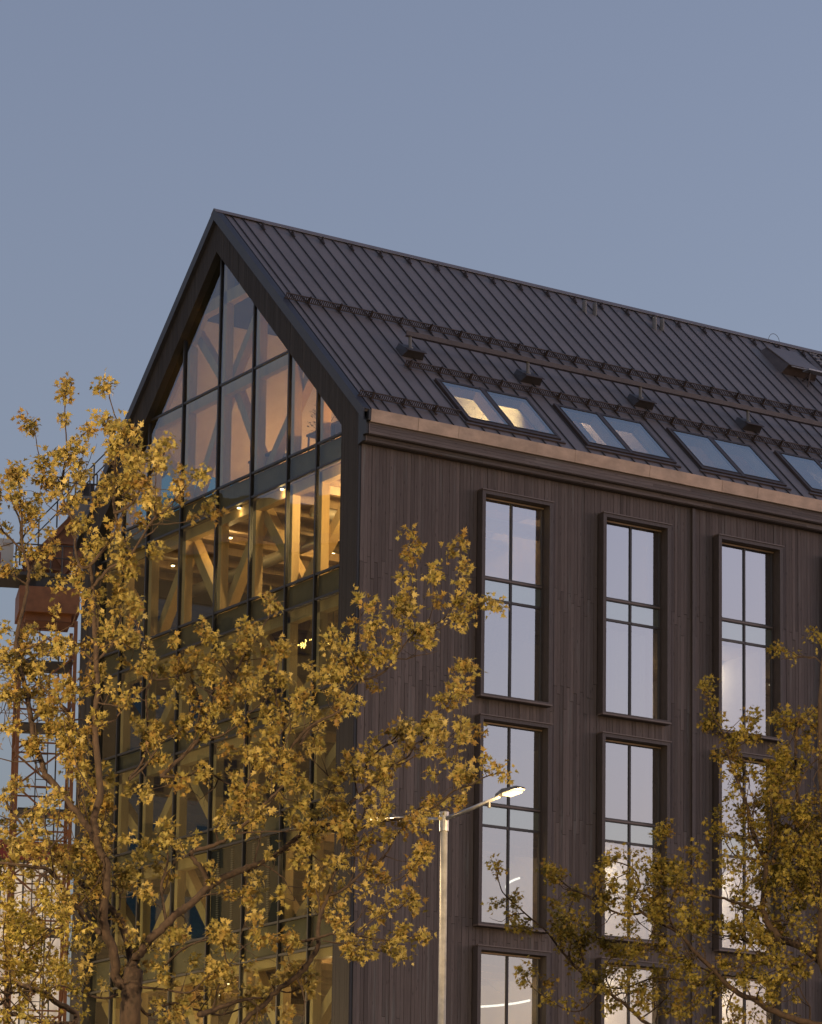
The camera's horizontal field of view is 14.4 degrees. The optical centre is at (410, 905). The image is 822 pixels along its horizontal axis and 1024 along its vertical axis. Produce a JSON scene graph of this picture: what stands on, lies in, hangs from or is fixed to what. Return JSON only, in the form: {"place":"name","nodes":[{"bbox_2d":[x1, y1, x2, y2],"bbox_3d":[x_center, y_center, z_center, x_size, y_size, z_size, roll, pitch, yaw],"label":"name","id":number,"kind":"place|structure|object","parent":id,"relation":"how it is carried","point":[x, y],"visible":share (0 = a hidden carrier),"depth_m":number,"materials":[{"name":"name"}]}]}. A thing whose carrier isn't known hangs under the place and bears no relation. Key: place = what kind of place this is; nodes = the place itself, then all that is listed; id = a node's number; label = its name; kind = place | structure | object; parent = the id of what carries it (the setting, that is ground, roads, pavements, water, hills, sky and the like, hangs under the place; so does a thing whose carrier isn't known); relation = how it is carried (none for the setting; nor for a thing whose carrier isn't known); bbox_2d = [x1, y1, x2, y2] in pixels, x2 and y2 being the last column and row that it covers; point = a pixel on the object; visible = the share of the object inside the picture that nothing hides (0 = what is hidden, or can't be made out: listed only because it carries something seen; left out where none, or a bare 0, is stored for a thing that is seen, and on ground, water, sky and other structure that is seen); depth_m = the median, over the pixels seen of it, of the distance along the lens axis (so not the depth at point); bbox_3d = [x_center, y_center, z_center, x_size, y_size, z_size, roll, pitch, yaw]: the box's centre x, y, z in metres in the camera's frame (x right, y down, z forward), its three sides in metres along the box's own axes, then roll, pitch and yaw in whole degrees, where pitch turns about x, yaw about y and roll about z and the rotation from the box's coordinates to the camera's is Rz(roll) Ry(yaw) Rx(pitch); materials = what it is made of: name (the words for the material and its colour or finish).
{"place":"outdoors","nodes":[
{"label":"outdoors","id":0,"kind":"place"},
{"bbox_2d":[0,839,72,1023],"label":"pale building","id":1,"kind":"structure","parent":0,"point":[56,942],"depth_m":124.96,"materials":[{"name":"concrete"}]},
{"bbox_2d":[307,410,337,430],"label":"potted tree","id":2,"kind":"object","parent":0,"point":[314,421],"visible":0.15,"depth_m":87.37,"materials":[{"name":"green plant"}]},
{"bbox_2d":[0,0,821,1020],"label":"sky","id":3,"kind":"structure","parent":0,"point":[664,157],"materials":[{"name":"blue"}]},
{"bbox_3d":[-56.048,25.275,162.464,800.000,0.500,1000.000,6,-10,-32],"label":"ground","id":4,"kind":"structure","parent":0,"visible":0},
{"bbox_2d":[0,863,98,1023],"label":"maple tree","id":5,"kind":"object","parent":4,"relation":"on","point":[16,934],"visible":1,"depth_m":36.19,"materials":[{"name":"bark"},{"name":"yellow autumn leaf"}]},
{"bbox_2d":[0,451,167,1023],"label":"tower crane","id":6,"kind":"object","parent":4,"relation":"on","point":[38,604],"visible":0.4,"depth_m":113.26,"materials":[{"name":"paint"}]},
{"bbox_2d":[0,369,518,1023],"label":"maple tree","id":7,"kind":"object","parent":4,"relation":"on","point":[100,887],"visible":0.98,"depth_m":42.62,"materials":[{"name":"yellow plant"}]},
{"bbox_2d":[69,208,821,1023],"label":"office building","id":8,"kind":"structure","parent":4,"relation":"on","point":[629,498],"depth_m":87.63,"materials":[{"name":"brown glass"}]},
{"bbox_2d":[248,451,285,477],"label":"desk","id":9,"kind":"object","parent":8,"relation":"on","point":[267,454],"visible":0.2,"depth_m":88.67,"materials":[{"name":"grey"}]},
{"bbox_2d":[306,423,340,451],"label":"desk","id":10,"kind":"object","parent":8,"relation":"on","point":[313,433],"visible":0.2,"depth_m":86.55,"materials":[{"name":"grey"}]},
{"bbox_2d":[332,421,341,439],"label":"desk","id":11,"kind":"object","parent":8,"relation":"on","point":[336,423],"visible":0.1,"depth_m":85.74,"materials":[{"name":"grey"}]},
{"bbox_2d":[472,944,551,1023],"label":"window","id":12,"kind":"structure","parent":8,"relation":"in","point":[497,998],"depth_m":83.72,"materials":[{"name":"glass"}]},
{"bbox_2d":[473,713,552,933],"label":"window","id":13,"kind":"structure","parent":8,"relation":"in","point":[517,827],"depth_m":84.46,"materials":[{"name":"glass"}]},
{"bbox_2d":[475,488,554,707],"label":"window","id":14,"kind":"structure","parent":8,"relation":"in","point":[515,531],"depth_m":85.31,"materials":[{"name":"glass"}]},
{"bbox_2d":[595,957,669,1023],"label":"window","id":15,"kind":"structure","parent":8,"relation":"in","point":[619,1017],"depth_m":85.81,"materials":[{"name":"glass"}]},
{"bbox_2d":[596,731,671,946],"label":"window","id":16,"kind":"structure","parent":8,"relation":"in","point":[633,772],"depth_m":86.52,"materials":[{"name":"glass"}]},
{"bbox_2d":[597,511,671,725],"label":"window","id":17,"kind":"structure","parent":8,"relation":"in","point":[634,623],"depth_m":87.37,"materials":[{"name":"glass"}]},
{"bbox_2d":[713,748,783,956],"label":"window","id":18,"kind":"structure","parent":8,"relation":"in","point":[720,906],"depth_m":88.36,"materials":[{"name":"glass"}]},
{"bbox_2d":[713,533,784,742],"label":"window","id":19,"kind":"structure","parent":8,"relation":"in","point":[747,573],"depth_m":89.49,"materials":[{"name":"glass"}]},
{"bbox_2d":[713,969,784,1023],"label":"window","id":20,"kind":"structure","parent":8,"relation":"in","point":[718,1011],"depth_m":87.95,"materials":[{"name":"glass"}]},
{"bbox_2d":[370,786,524,1023],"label":"street lamp","id":21,"kind":"object","parent":4,"relation":"on","point":[500,793],"visible":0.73,"depth_m":53.36,"materials":[{"name":"metal"}]},
{"bbox_2d":[479,626,821,1023],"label":"maple tree","id":22,"kind":"object","parent":4,"relation":"on","point":[801,876],"visible":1,"depth_m":46.33,"materials":[{"name":"yellow plant"}]}
]}

